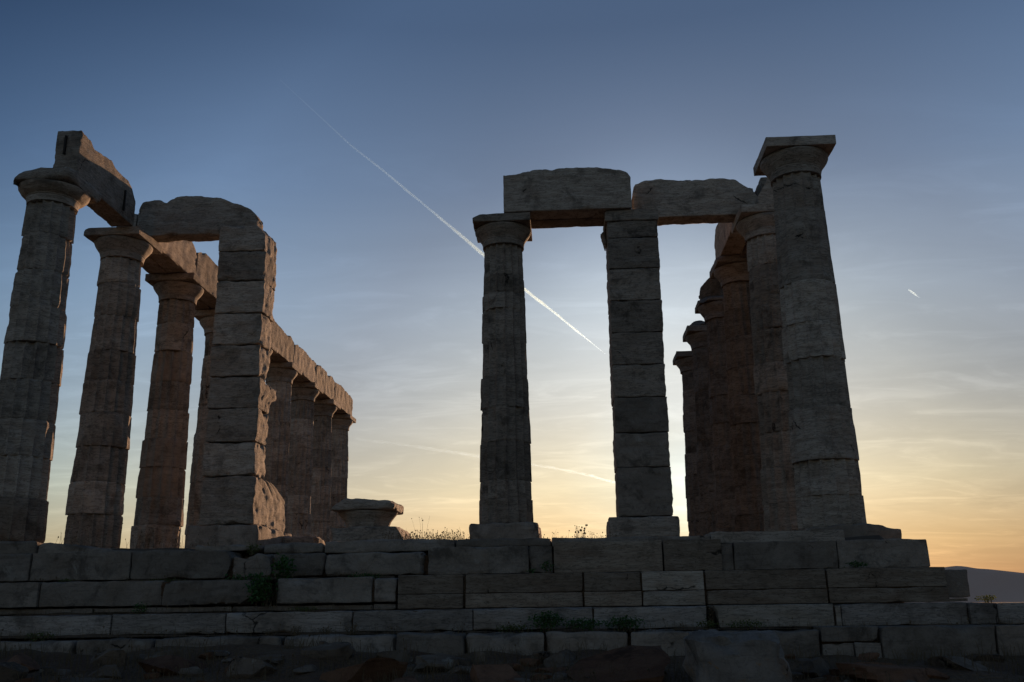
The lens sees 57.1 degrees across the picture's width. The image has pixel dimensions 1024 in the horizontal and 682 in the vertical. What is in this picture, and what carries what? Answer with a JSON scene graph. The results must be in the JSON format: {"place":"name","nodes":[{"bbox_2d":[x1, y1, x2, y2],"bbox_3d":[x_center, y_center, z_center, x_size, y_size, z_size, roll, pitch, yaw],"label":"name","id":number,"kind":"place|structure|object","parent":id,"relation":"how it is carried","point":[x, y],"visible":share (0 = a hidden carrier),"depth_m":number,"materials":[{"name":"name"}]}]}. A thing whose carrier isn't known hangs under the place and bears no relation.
{"place":"outdoors","nodes":[
{"label":"outdoors","id":0,"kind":"place"},
{"bbox_2d":[58,523,215,548],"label":"dry grass","id":1,"kind":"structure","parent":0,"point":[139,537],"depth_m":13.74,"materials":[{"name":"brown plant"}]},
{"bbox_2d":[198,652,214,659],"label":"rock","id":2,"kind":"object","parent":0,"point":[202,656],"visible":0.62,"depth_m":9.61,"materials":[{"name":"grey stone"}]},
{"bbox_2d":[382,527,478,539],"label":"dry grass","id":3,"kind":"structure","parent":0,"point":[428,536],"depth_m":13.16,"materials":[{"name":"brown plant"}]},
{"bbox_2d":[0,644,1023,681],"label":"ground","id":4,"kind":"structure","parent":0,"point":[953,674],"depth_m":9.23,"materials":[{"name":"brown soil"}]},
{"bbox_2d":[0,662,28,681],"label":"rock","id":5,"kind":"object","parent":4,"relation":"on","point":[8,673],"visible":0.91,"depth_m":8.47,"materials":[{"name":"grey stone"}]},
{"bbox_2d":[7,653,40,671],"bbox_3d":[-4.825,3.216,9.271,0.348,0.254,0.669,6,-17,-23],"label":"rock","id":6,"kind":"object","parent":4,"relation":"on","point":[23,659],"visible":0.51,"depth_m":9.18,"materials":[{"name":"grey stone"}]},
{"bbox_2d":[87,665,122,678],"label":"rock","id":7,"kind":"object","parent":4,"relation":"on","point":[107,670],"visible":0.62,"depth_m":8.91,"materials":[{"name":"grey stone"}]},
{"bbox_2d":[90,648,129,665],"bbox_3d":[-4.107,3.278,9.573,0.482,0.287,0.237,-5,-16,15],"label":"rock","id":8,"kind":"object","parent":4,"relation":"on","point":[119,654],"visible":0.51,"depth_m":9.49,"materials":[{"name":"grey stone"}]},
{"bbox_2d":[138,655,210,675],"bbox_3d":[-3.228,3.228,9.173,0.475,0.327,0.732,-8,-17,24],"label":"rock","id":9,"kind":"object","parent":4,"relation":"on","point":[168,662],"visible":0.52,"depth_m":8.99,"materials":[{"name":"grey stone"}]},
{"bbox_2d":[178,666,205,676],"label":"rock","id":10,"kind":"object","parent":4,"relation":"on","point":[195,671],"visible":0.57,"depth_m":8.87,"materials":[{"name":"grey stone"}]},
{"bbox_2d":[221,658,231,662],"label":"rock","id":11,"kind":"object","parent":4,"relation":"on","point":[228,660],"visible":0.26,"depth_m":9.31,"materials":[{"name":"grey stone"}]},
{"bbox_2d":[226,656,276,677],"bbox_3d":[-2.474,3.123,8.870,0.487,0.304,0.503,-2,-16,3],"label":"rock","id":12,"kind":"object","parent":4,"relation":"on","point":[245,665],"visible":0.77,"depth_m":8.72,"materials":[{"name":"grey stone"}]},
{"bbox_2d":[266,659,284,664],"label":"rock","id":13,"kind":"object","parent":4,"relation":"on","point":[275,661],"visible":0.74,"depth_m":9.11,"materials":[{"name":"grey stone"}]},
{"bbox_2d":[293,664,316,673],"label":"rock","id":14,"kind":"object","parent":4,"relation":"on","point":[308,668],"visible":0.93,"depth_m":8.84,"materials":[{"name":"grey stone"}]},
{"bbox_2d":[319,658,407,681],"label":"rock","id":15,"kind":"object","parent":4,"relation":"on","point":[371,667],"visible":0.92,"depth_m":8.55,"materials":[{"name":"grey stone"}]},
{"bbox_2d":[374,650,413,662],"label":"rock","id":16,"kind":"object","parent":4,"relation":"on","point":[394,654],"visible":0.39,"depth_m":9.52,"materials":[{"name":"grey stone"}]},
{"bbox_2d":[392,676,418,681],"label":"rock","id":17,"kind":"object","parent":4,"relation":"on","point":[410,678],"visible":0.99,"depth_m":8.03,"materials":[{"name":"grey stone"}]},
{"bbox_2d":[412,653,474,672],"bbox_3d":[-0.693,3.206,9.222,0.596,0.273,0.403,12,-21,-39],"label":"rock","id":18,"kind":"object","parent":4,"relation":"on","point":[441,661],"visible":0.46,"depth_m":9.10,"materials":[{"name":"grey stone"}]},
{"bbox_2d":[448,665,471,673],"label":"rock","id":19,"kind":"object","parent":4,"relation":"on","point":[456,669],"visible":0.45,"depth_m":8.76,"materials":[{"name":"grey stone"}]},
{"bbox_2d":[470,664,519,681],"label":"rock","id":20,"kind":"object","parent":4,"relation":"on","point":[492,673],"visible":0.91,"depth_m":8.47,"materials":[{"name":"grey stone"}]},
{"bbox_2d":[0,523,1023,659],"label":"temple base","id":21,"kind":"object","parent":4,"relation":"on","point":[774,577],"visible":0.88,"depth_m":10.98,"materials":[{"name":"stone"}]},
{"bbox_2d":[23,631,54,641],"bbox_3d":[-5.307,3.325,10.572,0.361,0.123,0.231,-2,-16,3],"label":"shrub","id":22,"kind":"object","parent":21,"relation":"on","point":[35,637],"visible":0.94,"depth_m":10.55,"materials":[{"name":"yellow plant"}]},
{"bbox_2d":[58,578,75,581],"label":"shrub","id":23,"kind":"object","parent":21,"relation":"on","point":[65,580],"visible":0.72,"depth_m":11.52,"materials":[{"name":"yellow plant"}]},
{"bbox_2d":[132,601,150,614],"bbox_3d":[-4.378,3.140,11.049,0.192,0.155,0.186,-8,-17,24],"label":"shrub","id":24,"kind":"object","parent":21,"relation":"on","point":[140,607],"visible":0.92,"depth_m":11.03,"materials":[{"name":"green plant"}]},
{"bbox_2d":[141,578,187,581],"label":"shrub","id":25,"kind":"object","parent":21,"relation":"on","point":[165,579],"visible":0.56,"depth_m":11.50,"materials":[{"name":"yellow plant"}]},
{"bbox_2d":[246,542,261,555],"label":"shrub","id":26,"kind":"object","parent":21,"relation":"on","point":[254,550],"visible":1,"depth_m":11.81,"materials":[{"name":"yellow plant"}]},
{"bbox_2d":[225,552,298,606],"bbox_3d":[-3.035,2.848,11.262,0.899,0.658,0.579,-2,-16,3],"label":"creeper","id":27,"kind":"object","parent":21,"relation":"on","point":[263,580],"visible":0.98,"depth_m":11.16,"materials":[{"name":"green plant"}]},
{"bbox_2d":[262,628,276,635],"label":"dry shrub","id":28,"kind":"object","parent":21,"relation":"on","point":[268,633],"visible":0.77,"depth_m":10.44,"materials":[{"name":"brown plant"}]},
{"bbox_2d":[288,626,304,635],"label":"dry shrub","id":29,"kind":"object","parent":21,"relation":"on","point":[294,631],"visible":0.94,"depth_m":10.43,"materials":[{"name":"plant"}]},
{"bbox_2d":[291,605,316,611],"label":"shrub","id":30,"kind":"object","parent":21,"relation":"on","point":[304,609],"visible":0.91,"depth_m":10.90,"materials":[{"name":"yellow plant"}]},
{"bbox_2d":[317,626,334,634],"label":"dry shrub","id":31,"kind":"object","parent":21,"relation":"on","point":[327,631],"visible":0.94,"depth_m":10.41,"materials":[{"name":"brown plant"}]},
{"bbox_2d":[343,624,359,634],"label":"dry shrub","id":32,"kind":"object","parent":21,"relation":"on","point":[354,630],"visible":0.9,"depth_m":10.41,"materials":[{"name":"brown plant"}]},
{"bbox_2d":[348,572,384,578],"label":"shrub","id":33,"kind":"object","parent":21,"relation":"on","point":[368,575],"visible":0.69,"depth_m":11.32,"materials":[{"name":"green plant"}]},
{"bbox_2d":[331,526,411,541],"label":"base slab","id":34,"kind":"structure","parent":21,"relation":"on","point":[356,533],"depth_m":15.65,"materials":[{"name":"grey stone"}]},
{"bbox_2d":[331,498,403,527],"bbox_3d":[-2.495,3.007,16.326,1.082,0.492,1.083,-2,-16,3],"label":"fallen capital","id":35,"kind":"object","parent":34,"relation":"on","point":[356,512],"visible":0.95,"depth_m":15.90,"materials":[{"name":"grey stone"}]},
{"bbox_2d":[112,535,883,555],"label":"floor","id":36,"kind":"structure","parent":21,"relation":"on","point":[877,537],"depth_m":12.31,"materials":[{"name":"grey stone"}]},
{"bbox_2d":[0,167,101,542],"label":"column","id":37,"kind":"structure","parent":36,"relation":"on","point":[56,199],"depth_m":14.59,"materials":[{"name":"grey stone"}]},
{"bbox_2d":[53,130,135,226],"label":"beam","id":38,"kind":"structure","parent":37,"relation":"on","point":[81,156],"depth_m":16.41,"materials":[{"name":"grey stone"}]},
{"bbox_2d":[64,226,162,548],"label":"column","id":39,"kind":"structure","parent":36,"relation":"on","point":[95,498],"depth_m":16.95,"materials":[{"name":"grey stone"}]},
{"bbox_2d":[137,196,262,242],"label":"beam","id":40,"kind":"structure","parent":39,"relation":"on","point":[194,218],"depth_m":18.09,"materials":[{"name":"grey stone"}]},
{"bbox_2d":[130,272,211,548],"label":"column","id":41,"kind":"structure","parent":36,"relation":"on","point":[160,492],"depth_m":19.39,"materials":[{"name":"brown stone"}]},
{"bbox_2d":[118,214,169,273],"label":"beam","id":42,"kind":"structure","parent":41,"relation":"on","point":[151,266],"depth_m":19.64,"materials":[{"name":"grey stone"}]},
{"bbox_2d":[138,213,196,273],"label":"beam","id":43,"kind":"structure","parent":41,"relation":"on","point":[177,257],"depth_m":19.67,"materials":[{"name":"brown stone"}]},
{"bbox_2d":[195,299,211,309],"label":"beam","id":44,"kind":"structure","parent":41,"relation":"on","point":[200,305],"depth_m":22.22,"materials":[{"name":"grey stone"}]},
{"bbox_2d":[195,252,217,308],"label":"beam","id":45,"kind":"structure","parent":41,"relation":"on","point":[206,269],"depth_m":21.33,"materials":[{"name":"brown stone"}]},
{"bbox_2d":[184,309,215,547],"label":"column","id":46,"kind":"structure","parent":36,"relation":"on","point":[205,318],"depth_m":21.79,"materials":[{"name":"brown stone"}]},
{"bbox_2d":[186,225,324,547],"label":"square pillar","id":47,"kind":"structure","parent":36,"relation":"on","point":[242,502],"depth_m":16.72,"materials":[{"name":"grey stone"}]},
{"bbox_2d":[260,342,277,445],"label":"column","id":48,"kind":"structure","parent":36,"relation":"on","point":[273,349],"depth_m":25.36,"materials":[{"name":"grey stone"}]},
{"bbox_2d":[270,320,293,361],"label":"beam","id":49,"kind":"structure","parent":48,"relation":"on","point":[282,341],"depth_m":26.78,"materials":[{"name":"brown stone"}]},
{"bbox_2d":[262,362,301,532],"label":"column","id":50,"kind":"structure","parent":36,"relation":"on","point":[280,377],"depth_m":27.00,"materials":[{"name":"grey stone"}]},
{"bbox_2d":[293,345,315,381],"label":"beam","id":51,"kind":"structure","parent":50,"relation":"on","point":[304,362],"depth_m":29.11,"materials":[{"name":"brown stone"}]},
{"bbox_2d":[287,382,322,536],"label":"column","id":52,"kind":"structure","parent":36,"relation":"on","point":[304,395],"depth_m":29.26,"materials":[{"name":"brown stone"}]},
{"bbox_2d":[316,365,334,399],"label":"beam","id":53,"kind":"structure","parent":52,"relation":"on","point":[325,382],"depth_m":31.56,"materials":[{"name":"brown stone"}]},
{"bbox_2d":[310,399,340,542],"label":"column","id":54,"kind":"structure","parent":36,"relation":"on","point":[321,479],"depth_m":31.69,"materials":[{"name":"grey stone"}]},
{"bbox_2d":[330,414,355,541],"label":"column","id":55,"kind":"structure","parent":36,"relation":"on","point":[342,424],"depth_m":34.28,"materials":[{"name":"grey stone"}]},
{"bbox_2d":[334,382,352,414],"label":"beam","id":56,"kind":"structure","parent":55,"relation":"on","point":[343,399],"depth_m":34.09,"materials":[{"name":"brown stone"}]},
{"bbox_2d":[469,212,541,538],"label":"column","id":57,"kind":"structure","parent":36,"relation":"on","point":[505,505],"depth_m":16.52,"materials":[{"name":"grey stone"}]},
{"bbox_2d":[503,167,631,219],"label":"beam","id":58,"kind":"structure","parent":57,"relation":"on","point":[576,192],"depth_m":17.20,"materials":[{"name":"grey stone"}]},
{"bbox_2d":[574,525,587,537],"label":"weed","id":59,"kind":"object","parent":36,"relation":"on","point":[580,530],"visible":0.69,"depth_m":14.05,"materials":[{"name":"brown plant"}]},
{"bbox_2d":[600,209,679,537],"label":"square pillar","id":60,"kind":"structure","parent":36,"relation":"on","point":[641,454],"depth_m":16.29,"materials":[{"name":"grey stone"}]},
{"bbox_2d":[531,217,604,228],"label":"beam","id":61,"kind":"structure","parent":60,"relation":"on","point":[565,223],"depth_m":17.69,"materials":[{"name":"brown stone"}]},
{"bbox_2d":[632,178,757,225],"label":"beam","id":62,"kind":"structure","parent":60,"relation":"on","point":[713,200],"depth_m":17.55,"materials":[{"name":"grey stone"}]},
{"bbox_2d":[683,325,716,535],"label":"column","id":63,"kind":"structure","parent":36,"relation":"on","point":[695,337],"depth_m":23.78,"materials":[{"name":"stone"}]},
{"bbox_2d":[690,320,705,324],"bbox_3d":[5.056,-0.362,24.832,0.634,0.349,0.778,-2,-16,3],"label":"beam remnant","id":64,"kind":"object","parent":63,"relation":"on","point":[699,322],"visible":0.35,"depth_m":24.65,"materials":[{"name":"grey stone"}]},
{"bbox_2d":[695,296,736,531],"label":"column","id":65,"kind":"structure","parent":36,"relation":"on","point":[710,309],"depth_m":21.27,"materials":[{"name":"stone"}]},
{"bbox_2d":[698,277,722,299],"bbox_3d":[4.853,-1.165,22.292,0.791,0.645,0.968,-2,-16,3],"label":"beam remnant","id":66,"kind":"object","parent":65,"relation":"on","point":[710,287],"visible":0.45,"depth_m":22.06,"materials":[{"name":"stone"}]},
{"bbox_2d":[709,254,763,531],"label":"column","id":67,"kind":"structure","parent":36,"relation":"on","point":[730,273],"depth_m":18.82,"materials":[{"name":"stone"}]},
{"bbox_2d":[714,188,752,258],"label":"beam","id":68,"kind":"structure","parent":67,"relation":"on","point":[727,242],"depth_m":19.06,"materials":[{"name":"grey stone"}]},
{"bbox_2d":[731,203,798,530],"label":"column","id":69,"kind":"structure","parent":36,"relation":"on","point":[753,225],"depth_m":16.37,"materials":[{"name":"grey stone"}]},
{"bbox_2d":[741,177,766,254],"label":"beam","id":70,"kind":"structure","parent":69,"relation":"on","point":[761,183],"depth_m":17.77,"materials":[{"name":"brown stone"}]},
{"bbox_2d":[755,177,773,203],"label":"beam","id":71,"kind":"structure","parent":69,"relation":"on","point":[765,195],"depth_m":17.04,"materials":[{"name":"grey stone"}]},
{"bbox_2d":[753,135,866,529],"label":"column","id":72,"kind":"structure","parent":36,"relation":"on","point":[824,453],"depth_m":13.85,"materials":[{"name":"grey stone"}]},
{"bbox_2d":[1,551,1006,638],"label":"soil","id":73,"kind":"structure","parent":21,"relation":"on","point":[302,633],"depth_m":10.66,"materials":[{"name":"brown soil"}]},
{"bbox_2d":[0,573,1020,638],"bbox_3d":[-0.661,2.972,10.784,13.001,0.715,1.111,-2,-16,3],"label":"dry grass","id":74,"kind":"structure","parent":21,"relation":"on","point":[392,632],"depth_m":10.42,"materials":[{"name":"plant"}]},
{"bbox_2d":[496,623,532,632],"bbox_3d":[0.004,3.149,10.301,0.444,0.114,0.244,-2,-16,3],"label":"shrub","id":75,"kind":"object","parent":21,"relation":"on","point":[512,628],"visible":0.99,"depth_m":10.28,"materials":[{"name":"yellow plant"}]},
{"bbox_2d":[539,560,554,572],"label":"shrub","id":76,"kind":"object","parent":21,"relation":"on","point":[545,566],"visible":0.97,"depth_m":11.26,"materials":[{"name":"green plant"}]},
{"bbox_2d":[528,610,566,631],"bbox_3d":[0.394,3.071,10.305,0.457,0.236,0.283,-2,-16,3],"label":"shrub","id":77,"kind":"object","parent":21,"relation":"on","point":[547,620],"visible":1,"depth_m":10.27,"materials":[{"name":"green plant"}]},
{"bbox_2d":[563,617,605,631],"bbox_3d":[0.780,3.092,10.267,0.444,0.163,0.296,-10,-18,29],"label":"shrub","id":78,"kind":"object","parent":21,"relation":"on","point":[588,623],"visible":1,"depth_m":10.25,"materials":[{"name":"green plant"}]},
{"bbox_2d":[599,615,644,631],"bbox_3d":[1.203,3.078,10.251,0.502,0.187,0.283,-2,-16,3],"label":"shrub","id":79,"kind":"object","parent":21,"relation":"on","point":[621,622],"visible":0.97,"depth_m":10.23,"materials":[{"name":"green plant"}]},
{"bbox_2d":[673,351,700,535],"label":"column","id":80,"kind":"structure","parent":21,"relation":"on","point":[683,361],"depth_m":26.22,"materials":[{"name":"stone"}]},
{"bbox_2d":[696,618,717,629],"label":"shrub","id":81,"kind":"object","parent":21,"relation":"on","point":[712,624],"visible":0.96,"depth_m":10.21,"materials":[{"name":"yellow plant"}]},
{"bbox_2d":[705,605,714,627],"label":"shrub","id":82,"kind":"object","parent":21,"relation":"on","point":[710,615],"visible":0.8,"depth_m":10.46,"materials":[{"name":"green plant"}]},
{"bbox_2d":[726,619,766,630],"bbox_3d":[2.529,3.070,10.175,0.442,0.121,0.242,-2,-16,3],"label":"shrub","id":83,"kind":"object","parent":21,"relation":"on","point":[746,623],"visible":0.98,"depth_m":10.16,"materials":[{"name":"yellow plant"}]},
{"bbox_2d":[844,560,867,567],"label":"shrub","id":84,"kind":"object","parent":21,"relation":"on","point":[858,564],"visible":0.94,"depth_m":11.08,"materials":[{"name":"green plant"}]},
{"bbox_2d":[974,595,996,602],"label":"shrub","id":85,"kind":"object","parent":21,"relation":"on","point":[986,599],"visible":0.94,"depth_m":10.53,"materials":[{"name":"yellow plant"}]},
{"bbox_2d":[520,658,542,666],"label":"rock","id":86,"kind":"object","parent":4,"relation":"on","point":[530,661],"visible":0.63,"depth_m":9.35,"materials":[{"name":"grey stone"}]},
{"bbox_2d":[531,651,549,661],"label":"rock","id":87,"kind":"object","parent":4,"relation":"on","point":[545,654],"visible":0.41,"depth_m":9.46,"materials":[{"name":"grey stone"}]},
{"bbox_2d":[544,649,574,667],"bbox_3d":[0.471,3.192,9.357,0.311,0.230,0.382,-2,-16,3],"label":"rock","id":88,"kind":"object","parent":4,"relation":"on","point":[560,655],"visible":0.56,"depth_m":9.28,"materials":[{"name":"grey stone"}]},
{"bbox_2d":[551,673,568,679],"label":"rock","id":89,"kind":"object","parent":4,"relation":"on","point":[565,676],"visible":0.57,"depth_m":8.41,"materials":[{"name":"grey stone"}]},
{"bbox_2d":[564,645,670,681],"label":"boulder","id":90,"kind":"object","parent":4,"relation":"on","point":[637,663],"visible":0.97,"depth_m":8.43,"materials":[{"name":"grey stone"}]},
{"bbox_2d":[682,630,791,681],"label":"boulder","id":91,"kind":"object","parent":4,"relation":"on","point":[743,656],"visible":1,"depth_m":7.56,"materials":[{"name":"grey stone"}]},
{"bbox_2d":[791,657,832,677],"bbox_3d":[2.854,3.095,8.795,0.281,0.267,0.628,-15,-21,41],"label":"rock","id":92,"kind":"object","parent":4,"relation":"on","point":[822,668],"visible":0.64,"depth_m":8.65,"materials":[{"name":"grey stone"}]},
{"bbox_2d":[857,652,879,660],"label":"rock","id":93,"kind":"object","parent":4,"relation":"on","point":[872,655],"visible":0.44,"depth_m":9.51,"materials":[{"name":"grey stone"}]},
{"bbox_2d":[836,662,929,681],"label":"rock","id":94,"kind":"object","parent":4,"relation":"on","point":[896,672],"visible":0.95,"depth_m":8.24,"materials":[{"name":"grey stone"}]},
{"bbox_2d":[925,668,949,679],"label":"rock","id":95,"kind":"object","parent":4,"relation":"on","point":[933,673],"visible":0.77,"depth_m":8.43,"materials":[{"name":"stone"}]},
{"bbox_2d":[926,656,997,671],"bbox_3d":[4.256,3.076,8.840,0.540,0.224,0.674,-2,-16,3],"label":"rock","id":96,"kind":"object","parent":4,"relation":"on","point":[939,661],"visible":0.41,"depth_m":8.75,"materials":[{"name":"grey stone"}]},
{"bbox_2d":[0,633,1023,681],"bbox_3d":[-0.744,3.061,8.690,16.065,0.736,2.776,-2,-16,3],"label":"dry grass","id":97,"kind":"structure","parent":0,"point":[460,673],"depth_m":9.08,"materials":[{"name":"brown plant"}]},
{"bbox_2d":[0,0,1023,572],"label":"sky","id":98,"kind":"structure","parent":0,"point":[367,139],"materials":[{"name":"blue"}]},
{"bbox_2d":[514,678,530,681],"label":"rock","id":99,"kind":"object","parent":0,"point":[521,679],"visible":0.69,"depth_m":8.31,"materials":[{"name":"grey stone"}]},
{"bbox_2d":[532,530,616,540],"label":"dry grass","id":100,"kind":"structure","parent":0,"point":[582,535],"depth_m":13.04,"materials":[{"name":"brown plant"}]},
{"bbox_2d":[784,654,794,658],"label":"rock","id":101,"kind":"object","parent":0,"point":[789,656],"visible":0.56,"depth_m":9.43,"materials":[{"name":"grey stone"}]},
{"bbox_2d":[904,566,1023,602],"bbox_3d":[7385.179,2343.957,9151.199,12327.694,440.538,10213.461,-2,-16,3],"label":"hill","id":102,"kind":"structure","parent":0,"point":[1004,586],"depth_m":9098.32,"materials":[{"name":"grey"}]}
]}

